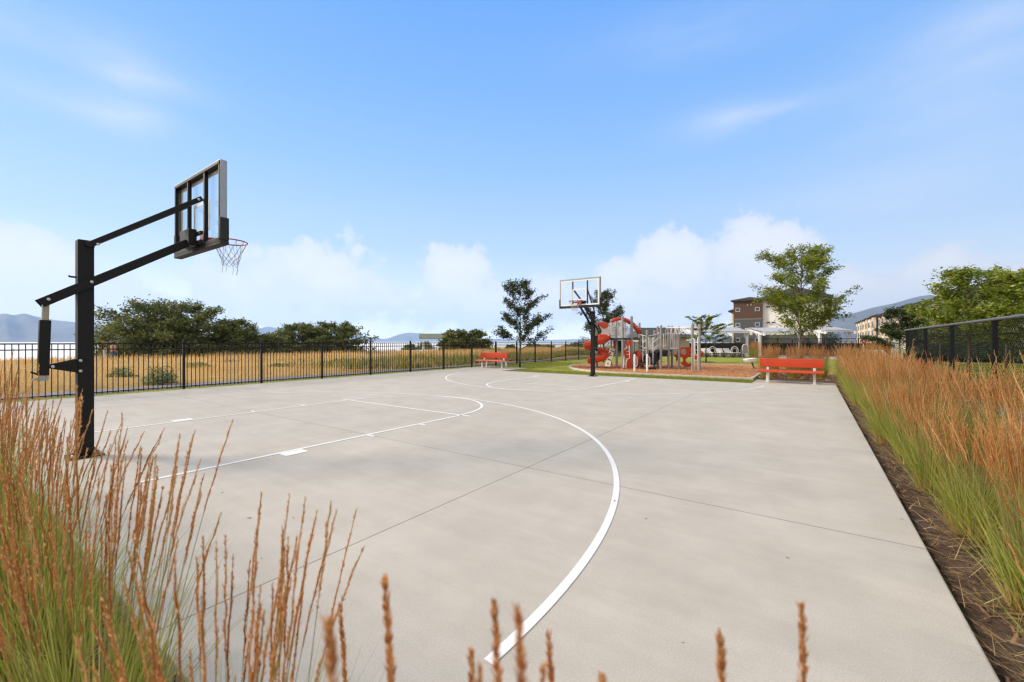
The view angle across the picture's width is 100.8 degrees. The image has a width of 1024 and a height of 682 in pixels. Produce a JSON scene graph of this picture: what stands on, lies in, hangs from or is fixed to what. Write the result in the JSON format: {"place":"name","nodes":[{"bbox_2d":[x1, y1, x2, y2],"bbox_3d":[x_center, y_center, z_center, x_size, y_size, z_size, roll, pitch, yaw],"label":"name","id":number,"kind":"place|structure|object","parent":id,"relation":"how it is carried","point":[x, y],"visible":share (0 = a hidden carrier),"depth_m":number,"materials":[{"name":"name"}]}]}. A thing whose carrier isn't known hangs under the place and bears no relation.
{"place":"outdoors","nodes":[
{"label":"outdoors","id":0,"kind":"place"},
{"bbox_2d":[0,314,118,341],"bbox_3d":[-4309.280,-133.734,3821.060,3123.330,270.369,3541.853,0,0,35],"label":"mountain","id":1,"kind":"structure","parent":0,"point":[19,328],"depth_m":3384.92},
{"bbox_2d":[0,363,285,681],"bbox_3d":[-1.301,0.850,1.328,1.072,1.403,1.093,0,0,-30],"label":"ornamental grass","id":2,"kind":"object","parent":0,"point":[135,662],"depth_m":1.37,"materials":[{"name":"brown plant"}]},
{"bbox_2d":[8,491,398,681],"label":"ornamental grass","id":3,"kind":"object","parent":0,"point":[281,611],"depth_m":1.01,"materials":[{"name":"brown plant"}]},
{"bbox_2d":[1,355,613,399],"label":"path","id":4,"kind":"structure","parent":0,"point":[155,386],"depth_m":15.28,"materials":[{"name":"concrete"}]},
{"bbox_2d":[1,356,614,402],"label":"verge","id":5,"kind":"structure","parent":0,"point":[243,384],"depth_m":14.38,"materials":[{"name":"green plant"}]},
{"bbox_2d":[0,340,645,399],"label":"metal fence","id":6,"kind":"object","parent":5,"relation":"on","point":[470,345],"visible":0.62,"depth_m":16.25,"materials":[{"name":"black metal"}]},
{"bbox_2d":[0,345,627,394],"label":"meadow","id":7,"kind":"structure","parent":0,"point":[226,378],"depth_m":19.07,"materials":[{"name":"beige plant"}]},
{"bbox_2d":[106,366,137,376],"bbox_3d":[-14.790,1.219,16.022,1.080,0.604,1.050,0,0,-8],"label":"sagebrush","id":8,"kind":"object","parent":7,"relation":"on","point":[115,371],"visible":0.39,"depth_m":15.96,"materials":[{"name":"green plant"}]},
{"bbox_2d":[73,294,212,358],"bbox_3d":[-32.274,-1.315,37.496,8.544,5.743,10.122,0,0,-4],"label":"shore tree","id":9,"kind":"object","parent":7,"relation":"on","point":[114,329],"visible":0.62,"depth_m":35.75,"materials":[{"name":"green plant"}]},
{"bbox_2d":[139,365,179,384],"bbox_3d":[-12.224,1.164,14.723,1.167,0.713,1.097,0,0,35],"label":"sagebrush","id":10,"kind":"object","parent":7,"relation":"on","point":[160,377],"visible":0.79,"depth_m":14.58,"materials":[{"name":"green plant"}]},
{"bbox_2d":[123,298,249,356],"bbox_3d":[-30.555,-1.246,39.945,9.116,5.602,10.020,0,0,0],"label":"shore tree","id":11,"kind":"object","parent":7,"relation":"on","point":[199,315],"visible":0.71,"depth_m":38.44,"materials":[{"name":"green plant"}]},
{"bbox_2d":[204,316,271,354],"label":"shore tree","id":12,"kind":"object","parent":7,"relation":"on","point":[252,336],"visible":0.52,"depth_m":41.66,"materials":[{"name":"green plant"}]},
{"bbox_2d":[263,332,299,352],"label":"shore tree","id":13,"kind":"object","parent":7,"relation":"on","point":[276,334],"visible":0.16,"depth_m":45.28,"materials":[{"name":"green plant"}]},
{"bbox_2d":[262,321,332,352],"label":"shore tree","id":14,"kind":"object","parent":7,"relation":"on","point":[303,330],"visible":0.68,"depth_m":45.61,"materials":[{"name":"green plant"}]},
{"bbox_2d":[296,320,378,352],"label":"shore tree","id":15,"kind":"object","parent":7,"relation":"on","point":[344,332],"visible":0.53,"depth_m":49.09,"materials":[{"name":"green plant"}]},
{"bbox_2d":[275,348,627,368],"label":"weeds","id":16,"kind":"object","parent":7,"relation":"on","point":[359,363],"visible":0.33,"depth_m":27.12,"materials":[{"name":"brown plant"}]},
{"bbox_2d":[436,328,476,349],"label":"shore tree","id":17,"kind":"object","parent":7,"relation":"on","point":[457,335],"visible":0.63,"depth_m":63.00,"materials":[{"name":"green plant"}]},
{"bbox_2d":[464,328,494,348],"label":"shore tree","id":18,"kind":"object","parent":7,"relation":"on","point":[479,334],"visible":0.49,"depth_m":64.89,"materials":[{"name":"green plant"}]},
{"bbox_2d":[626,328,690,354],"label":"pool house","id":19,"kind":"structure","parent":7,"relation":"on","point":[683,341],"depth_m":50.00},
{"bbox_2d":[257,327,413,341],"bbox_3d":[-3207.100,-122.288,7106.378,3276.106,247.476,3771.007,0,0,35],"label":"mountain","id":20,"kind":"structure","parent":0,"point":[265,330],"depth_m":6686.76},
{"bbox_2d":[0,342,727,359],"bbox_3d":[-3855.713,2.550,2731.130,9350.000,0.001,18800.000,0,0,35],"label":"lake","id":21,"kind":"structure","parent":0,"point":[67,352],"depth_m":187.83,"materials":[{"name":"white liquid"}]},
{"bbox_2d":[0,361,757,401],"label":"lawn grass","id":22,"kind":"structure","parent":0,"point":[527,365],"depth_m":19.21,"materials":[{"name":"green plant"}]},
{"bbox_2d":[388,333,589,341],"bbox_3d":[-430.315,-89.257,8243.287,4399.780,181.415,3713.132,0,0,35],"label":"mountain","id":23,"kind":"structure","parent":0,"point":[414,337],"depth_m":8076.33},
{"bbox_2d":[0,366,999,681],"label":"court","id":24,"kind":"object","parent":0,"point":[746,516],"visible":0.86,"depth_m":3.34,"materials":[{"name":"concrete"}]},
{"bbox_2d":[30,159,247,460],"bbox_3d":[-5.104,-0.532,6.156,2.135,3.964,1.654,0,0,-28],"label":"basketball hoop","id":25,"kind":"object","parent":24,"relation":"on","point":[187,244],"visible":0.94,"depth_m":5.37,"materials":[{"name":"metal"}]},
{"bbox_2d":[39,370,762,663],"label":"court markings","id":26,"kind":"object","parent":24,"relation":"on","point":[534,617],"visible":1,"depth_m":3.74,"materials":[{"name":"paint"}]},
{"bbox_2d":[475,352,512,367],"bbox_3d":[-1.004,1.028,23.618,1.900,0.845,0.975,0,0,35],"label":"park bench","id":27,"kind":"object","parent":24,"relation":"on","point":[484,355],"visible":0.96,"depth_m":23.52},
{"bbox_2d":[559,276,601,376],"bbox_3d":[3.090,-0.532,17.021,2.135,3.964,1.654,0,0,-28],"label":"basketball hoop","id":28,"kind":"object","parent":24,"relation":"on","point":[581,303],"visible":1,"depth_m":17.14,"materials":[{"name":"metal"}]},
{"bbox_2d":[758,358,823,384],"bbox_3d":[9.841,1.028,14.965,1.900,0.845,0.975,0,0,35],"label":"park bench","id":29,"kind":"object","parent":24,"relation":"on","point":[767,363],"visible":0.99,"depth_m":14.82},
{"bbox_2d":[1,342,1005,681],"bbox_3d":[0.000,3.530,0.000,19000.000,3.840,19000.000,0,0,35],"label":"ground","id":30,"kind":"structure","parent":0,"point":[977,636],"depth_m":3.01,"materials":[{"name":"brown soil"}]},
{"bbox_2d":[419,334,442,349],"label":"picnic shelter","id":31,"kind":"object","parent":30,"relation":"on","point":[429,336],"visible":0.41,"depth_m":74.88,"materials":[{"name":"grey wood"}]},
{"bbox_2d":[683,327,753,355],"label":"pergola","id":32,"kind":"object","parent":30,"relation":"on","point":[733,330],"visible":0.38,"depth_m":43.79,"materials":[{"name":"white paint"}]},
{"bbox_2d":[728,286,833,342],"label":"apartment building","id":33,"kind":"structure","parent":30,"relation":"on","point":[745,313],"depth_m":82.51,"materials":[{"name":"brown"}]},
{"bbox_2d":[855,313,881,342],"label":"townhouse","id":34,"kind":"structure","parent":30,"relation":"on","point":[863,328],"depth_m":151.55,"materials":[{"name":"beige paint"}]},
{"bbox_2d":[856,304,929,353],"bbox_3d":[20.330,-0.186,22.709,2.889,3.576,3.176,0,0,-32],"label":"shade tree","id":35,"kind":"object","parent":30,"relation":"on","point":[890,331],"visible":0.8,"depth_m":22.33,"materials":[{"name":"green plant"}]},
{"bbox_2d":[876,299,928,348],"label":"townhouse","id":36,"kind":"structure","parent":30,"relation":"on","point":[882,321],"depth_m":111.00,"materials":[{"name":"beige paint"}]},
{"bbox_2d":[912,282,990,347],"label":"townhouse","id":37,"kind":"structure","parent":30,"relation":"on","point":[934,299],"depth_m":65.66,"materials":[{"name":"grey"}]},
{"bbox_2d":[0,0,1023,339],"label":"sky","id":38,"kind":"structure","parent":0,"point":[392,164],"materials":[{"name":"blue"}]},
{"bbox_2d":[6,373,1023,681],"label":"planting bed","id":39,"kind":"object","parent":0,"point":[1005,629],"depth_m":2.86,"materials":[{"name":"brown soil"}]},
{"bbox_2d":[0,348,68,512],"bbox_3d":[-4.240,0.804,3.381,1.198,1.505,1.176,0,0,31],"label":"ornamental grass","id":40,"kind":"object","parent":39,"relation":"on","point":[16,397],"depth_m":3.53,"materials":[{"name":"plant"}]},
{"bbox_2d":[0,365,134,623],"bbox_3d":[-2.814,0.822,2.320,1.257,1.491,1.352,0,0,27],"label":"ornamental grass","id":41,"kind":"object","parent":39,"relation":"on","point":[10,442],"depth_m":2.37,"materials":[{"name":"brown plant"}]},
{"bbox_2d":[19,383,1023,681],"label":"straw litter","id":42,"kind":"object","parent":39,"relation":"on","point":[931,551],"visible":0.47,"depth_m":2.68,"materials":[{"name":"brown plant"}]},
{"bbox_2d":[318,572,809,681],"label":"ornamental grass","id":43,"kind":"object","parent":39,"relation":"on","point":[330,664],"depth_m":0.50,"materials":[{"name":"brown plant"}]},
{"bbox_2d":[748,343,778,378],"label":"ornamental grass","id":44,"kind":"object","parent":39,"relation":"on","point":[763,374],"depth_m":17.34,"materials":[{"name":"plant"}]},
{"bbox_2d":[749,242,862,358],"bbox_3d":[12.689,-1.366,18.535,4.173,5.941,3.731,0,0,35],"label":"young tree","id":45,"kind":"object","parent":39,"relation":"on","point":[811,261],"visible":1,"depth_m":18.24,"materials":[{"name":"green plant"}]},
{"bbox_2d":[798,345,818,375],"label":"ornamental grass","id":46,"kind":"object","parent":39,"relation":"on","point":[805,348],"depth_m":18.70,"materials":[{"name":"plant"}]},
{"bbox_2d":[803,343,834,379],"bbox_3d":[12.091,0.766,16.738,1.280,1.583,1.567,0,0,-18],"label":"ornamental grass","id":47,"kind":"object","parent":39,"relation":"on","point":[819,376],"depth_m":16.59,"materials":[{"name":"plant"}]},
{"bbox_2d":[827,344,857,382],"bbox_3d":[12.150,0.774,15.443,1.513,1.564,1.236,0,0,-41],"label":"ornamental grass","id":48,"kind":"object","parent":39,"relation":"on","point":[837,372],"depth_m":15.54,"materials":[{"name":"plant"}]},
{"bbox_2d":[850,342,887,367],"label":"ornamental grass","id":49,"kind":"object","parent":39,"relation":"on","point":[866,351],"depth_m":14.82,"materials":[{"name":"plant"}]},
{"bbox_2d":[849,361,890,412],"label":"ornamental grass","id":50,"kind":"object","parent":39,"relation":"on","point":[860,386],"depth_m":9.03,"materials":[{"name":"plant"}]},
{"bbox_2d":[842,341,933,431],"bbox_3d":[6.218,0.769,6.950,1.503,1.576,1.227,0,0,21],"label":"ornamental grass","id":51,"kind":"object","parent":39,"relation":"on","point":[881,373],"depth_m":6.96,"materials":[{"name":"plant"}]},
{"bbox_2d":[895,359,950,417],"bbox_3d":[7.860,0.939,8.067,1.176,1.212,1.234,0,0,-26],"label":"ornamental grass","id":52,"kind":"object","parent":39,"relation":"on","point":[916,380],"depth_m":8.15,"materials":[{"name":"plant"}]},
{"bbox_2d":[874,379,996,495],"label":"ornamental grass","id":53,"kind":"object","parent":39,"relation":"on","point":[915,471],"depth_m":4.21,"materials":[{"name":"plant"}]},
{"bbox_2d":[571,363,761,377],"bbox_3d":[8.466,1.450,24.149,10.080,0.001,10.680,0,0,35],"label":"play surface","id":54,"kind":"object","parent":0,"point":[740,369],"visible":0.5,"depth_m":22.13,"materials":[{"name":"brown wood"}]},
{"bbox_2d":[584,316,703,371],"bbox_3d":[7.552,0.035,23.663,6.084,2.930,5.159,0,0,35],"label":"playground structure","id":55,"kind":"object","parent":54,"relation":"on","point":[621,344],"visible":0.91,"depth_m":22.95,"materials":[{"name":"red plastic"},{"name":"grey painted metal"}]},
{"bbox_2d":[574,362,837,381],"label":"wood chips","id":56,"kind":"object","parent":54,"relation":"on","point":[659,369],"visible":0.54,"depth_m":21.42,"materials":[{"name":"brown wood"}]},
{"bbox_2d":[743,358,756,368],"bbox_3d":[12.903,1.195,22.899,0.650,0.636,0.450,0,0,0],"label":"play table","id":57,"kind":"object","parent":54,"relation":"on","point":[750,360],"visible":0.84,"depth_m":22.72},
{"bbox_2d":[493,356,839,388],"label":"lawn","id":58,"kind":"structure","parent":0,"point":[725,360],"depth_m":30.82,"materials":[{"name":"green plant"}]},
{"bbox_2d":[490,278,553,366],"bbox_3d":[0.712,-1.051,24.593,3.825,5.327,3.352,0,0,35],"label":"young tree","id":59,"kind":"object","parent":58,"relation":"on","point":[511,290],"visible":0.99,"depth_m":24.30,"materials":[{"name":"green plant"}]},
{"bbox_2d":[577,288,627,361],"bbox_3d":[6.509,-1.174,31.083,3.854,5.573,3.732,0,0,35],"label":"young tree","id":60,"kind":"object","parent":58,"relation":"on","point":[617,311],"visible":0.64,"depth_m":30.56,"materials":[{"name":"green plant"}]},
{"bbox_2d":[569,362,759,379],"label":"playground kerb","id":61,"kind":"structure","parent":58,"relation":"on","point":[752,377],"depth_m":18.85,"materials":[{"name":"concrete"}]},
{"bbox_2d":[684,313,732,361],"bbox_3d":[14.608,-0.242,31.357,3.094,3.706,2.463,0,0,35],"label":"young tree","id":62,"kind":"object","parent":58,"relation":"on","point":[707,322],"visible":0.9,"depth_m":31.19,"materials":[{"name":"green plant"}]},
{"bbox_2d":[746,342,755,357],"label":"ornamental grass","id":63,"kind":"object","parent":58,"relation":"on","point":[751,354],"depth_m":39.91,"materials":[{"name":"plant"}]},
{"bbox_2d":[869,342,902,359],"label":"ornamental grass","id":64,"kind":"object","parent":58,"relation":"on","point":[889,352],"depth_m":15.91,"materials":[{"name":"plant"}]},
{"bbox_2d":[741,344,748,364],"bbox_3d":[15.074,0.825,27.399,0.556,1.369,0.040,0,0,0],"label":"notice board","id":65,"kind":"object","parent":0,"point":[744,349],"visible":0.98,"depth_m":27.38,"materials":[{"name":"white metal"}]},
{"bbox_2d":[608,295,933,341],"bbox_3d":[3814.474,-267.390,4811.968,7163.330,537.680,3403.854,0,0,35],"label":"mountain","id":66,"kind":"structure","parent":0,"point":[848,323],"depth_m":4732.92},
{"bbox_2d":[763,342,784,376],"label":"ornamental grass","id":67,"kind":"object","parent":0,"point":[776,357],"depth_m":18.05,"materials":[{"name":"plant"}]},
{"bbox_2d":[778,344,808,378],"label":"ornamental grass","id":68,"kind":"object","parent":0,"point":[791,375],"depth_m":16.96,"materials":[{"name":"plant"}]},
{"bbox_2d":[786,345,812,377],"bbox_3d":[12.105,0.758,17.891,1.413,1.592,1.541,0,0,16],"label":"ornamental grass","id":69,"kind":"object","parent":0,"point":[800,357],"depth_m":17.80,"materials":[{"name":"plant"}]},
{"bbox_2d":[832,344,876,399],"bbox_3d":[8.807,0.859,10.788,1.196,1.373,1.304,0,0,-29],"label":"ornamental grass","id":70,"kind":"object","parent":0,"point":[851,357],"depth_m":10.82,"materials":[{"name":"plant"}]},
{"bbox_2d":[836,357,886,406],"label":"ornamental grass","id":71,"kind":"object","parent":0,"point":[852,396],"depth_m":9.88,"materials":[{"name":"plant"}]},
{"bbox_2d":[850,376,924,446],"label":"ornamental grass","id":72,"kind":"object","parent":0,"point":[876,434],"depth_m":6.24,"materials":[{"name":"plant"}]},
{"bbox_2d":[778,353,1001,362],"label":"pool deck","id":73,"kind":"structure","parent":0,"point":[860,359],"depth_m":40.34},
{"bbox_2d":[767,327,782,342],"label":"tall shrub","id":74,"kind":"object","parent":73,"relation":"on","point":[775,339],"visible":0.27,"depth_m":59.76,"materials":[{"name":"green plant"}]},
{"bbox_2d":[745,328,807,355],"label":"pergola","id":75,"kind":"object","parent":73,"relation":"on","point":[766,330],"visible":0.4,"depth_m":43.18,"materials":[{"name":"white paint"}]},
{"bbox_2d":[689,337,895,356],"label":"pool fence","id":76,"kind":"object","parent":73,"relation":"on","point":[807,344],"visible":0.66,"depth_m":45.45,"materials":[{"name":"metal"}]},
{"bbox_2d":[803,327,857,342],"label":"pergola","id":77,"kind":"object","parent":73,"relation":"on","point":[824,330],"visible":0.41,"depth_m":43.90,"materials":[{"name":"white paint"}]},
{"bbox_2d":[827,332,840,342],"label":"tall shrub","id":78,"kind":"object","parent":73,"relation":"on","point":[833,340],"visible":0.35,"depth_m":56.84,"materials":[{"name":"green plant"}]},
{"bbox_2d":[872,348,914,373],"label":"ornamental grass","id":79,"kind":"object","parent":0,"point":[892,357],"depth_m":11.30,"materials":[{"name":"plant"}]},
{"bbox_2d":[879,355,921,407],"bbox_3d":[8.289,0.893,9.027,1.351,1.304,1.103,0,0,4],"label":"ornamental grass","id":80,"kind":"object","parent":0,"point":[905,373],"depth_m":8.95,"materials":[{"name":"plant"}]},
{"bbox_2d":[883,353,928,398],"bbox_3d":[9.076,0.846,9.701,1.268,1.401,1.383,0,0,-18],"label":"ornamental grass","id":81,"kind":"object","parent":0,"point":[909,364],"depth_m":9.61,"materials":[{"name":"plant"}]},
{"bbox_2d":[865,368,964,465],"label":"ornamental grass","id":82,"kind":"object","parent":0,"point":[899,457],"depth_m":5.21,"materials":[{"name":"plant"}]},
{"bbox_2d":[903,351,981,437],"bbox_3d":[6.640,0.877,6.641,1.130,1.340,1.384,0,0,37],"label":"ornamental grass","id":83,"kind":"object","parent":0,"point":[931,377],"depth_m":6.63,"materials":[{"name":"plant"}]},
{"bbox_2d":[888,398,1023,557],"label":"ornamental grass","id":84,"kind":"object","parent":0,"point":[973,489],"depth_m":3.26,"materials":[{"name":"green plant"}]},
{"bbox_2d":[903,349,1023,404],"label":"dog lawn","id":85,"kind":"structure","parent":0,"point":[978,369],"depth_m":24.67,"materials":[{"name":"green plant"}]},
{"bbox_2d":[891,341,902,357],"bbox_3d":[24.561,0.700,27.017,0.733,1.500,0.065,0,0,0],"label":"slatted screen","id":86,"kind":"object","parent":85,"relation":"on","point":[897,346],"visible":0.27,"depth_m":26.98,"materials":[{"name":"beige wood"}]},
{"bbox_2d":[900,298,976,364],"bbox_3d":[27.294,-0.638,26.821,4.156,4.485,4.511,0,0,35],"label":"shade tree","id":87,"kind":"object","parent":85,"relation":"on","point":[936,305],"visible":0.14,"depth_m":26.75,"materials":[{"name":"green plant"}]},
{"bbox_2d":[928,336,967,355],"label":"hedge shrub","id":88,"kind":"object","parent":85,"relation":"on","point":[944,348],"visible":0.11,"depth_m":46.19,"materials":[{"name":"green plant"}]},
{"bbox_2d":[903,264,1023,382],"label":"shade tree","id":89,"kind":"object","parent":85,"relation":"on","point":[956,277],"visible":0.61,"depth_m":15.31,"materials":[{"name":"green plant"}]},
{"bbox_2d":[956,340,1018,358],"bbox_3d":[43.414,0.561,38.125,5.087,2.028,5.250,0,0,-18],"label":"hedge shrub","id":90,"kind":"object","parent":85,"relation":"on","point":[973,349],"visible":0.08,"depth_m":38.76,"materials":[{"name":"green plant"}]},
{"bbox_2d":[954,267,1023,345],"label":"shade tree","id":91,"kind":"object","parent":85,"relation":"on","point":[1014,284],"visible":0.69,"depth_m":13.48,"materials":[{"name":"green plant"}]},
{"bbox_2d":[958,338,1023,360],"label":"hedge shrub","id":92,"kind":"object","parent":85,"relation":"on","point":[984,352],"visible":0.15,"depth_m":35.26,"materials":[{"name":"green plant"}]},
{"bbox_2d":[960,294,1023,367],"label":"shade tree","id":93,"kind":"object","parent":85,"relation":"on","point":[995,301],"visible":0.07,"depth_m":23.96,"materials":[{"name":"green plant"}]},
{"bbox_2d":[998,338,1023,361],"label":"hedge shrub","id":94,"kind":"object","parent":85,"relation":"on","point":[1011,351],"visible":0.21,"depth_m":31.85,"materials":[{"name":"green plant"}]},
{"bbox_2d":[1008,345,1023,363],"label":"hedge shrub","id":95,"kind":"object","parent":85,"relation":"on","point":[1017,354],"visible":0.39,"depth_m":28.61,"materials":[{"name":"green plant"}]},
{"bbox_2d":[904,350,1023,681],"bbox_3d":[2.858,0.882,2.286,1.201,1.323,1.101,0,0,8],"label":"ornamental grass","id":96,"kind":"object","parent":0,"point":[1013,596],"depth_m":2.38,"materials":[{"name":"green plant"}]},
{"bbox_2d":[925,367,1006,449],"bbox_3d":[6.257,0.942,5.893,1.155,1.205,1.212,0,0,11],"label":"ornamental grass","id":97,"kind":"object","parent":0,"point":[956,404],"depth_m":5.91,"materials":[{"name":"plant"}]},
{"bbox_2d":[923,387,1023,453],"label":"gravel strip","id":98,"kind":"object","parent":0,"point":[990,411],"depth_m":9.24,"materials":[{"name":"gravel"}]},
{"bbox_2d":[905,314,1023,436],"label":"chain link fence","id":99,"kind":"object","parent":98,"relation":"on","point":[994,336],"visible":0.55,"depth_m":7.72,"materials":[{"name":"black metal"}]},
{"bbox_2d":[932,355,1023,468],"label":"ornamental grass","id":100,"kind":"object","parent":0,"point":[971,384],"depth_m":5.07,"materials":[{"name":"plant"}]},
{"bbox_2d":[949,350,1023,505],"bbox_3d":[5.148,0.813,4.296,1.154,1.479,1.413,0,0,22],"label":"ornamental grass","id":101,"kind":"object","parent":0,"point":[1011,393],"depth_m":4.42,"materials":[{"name":"plant"}]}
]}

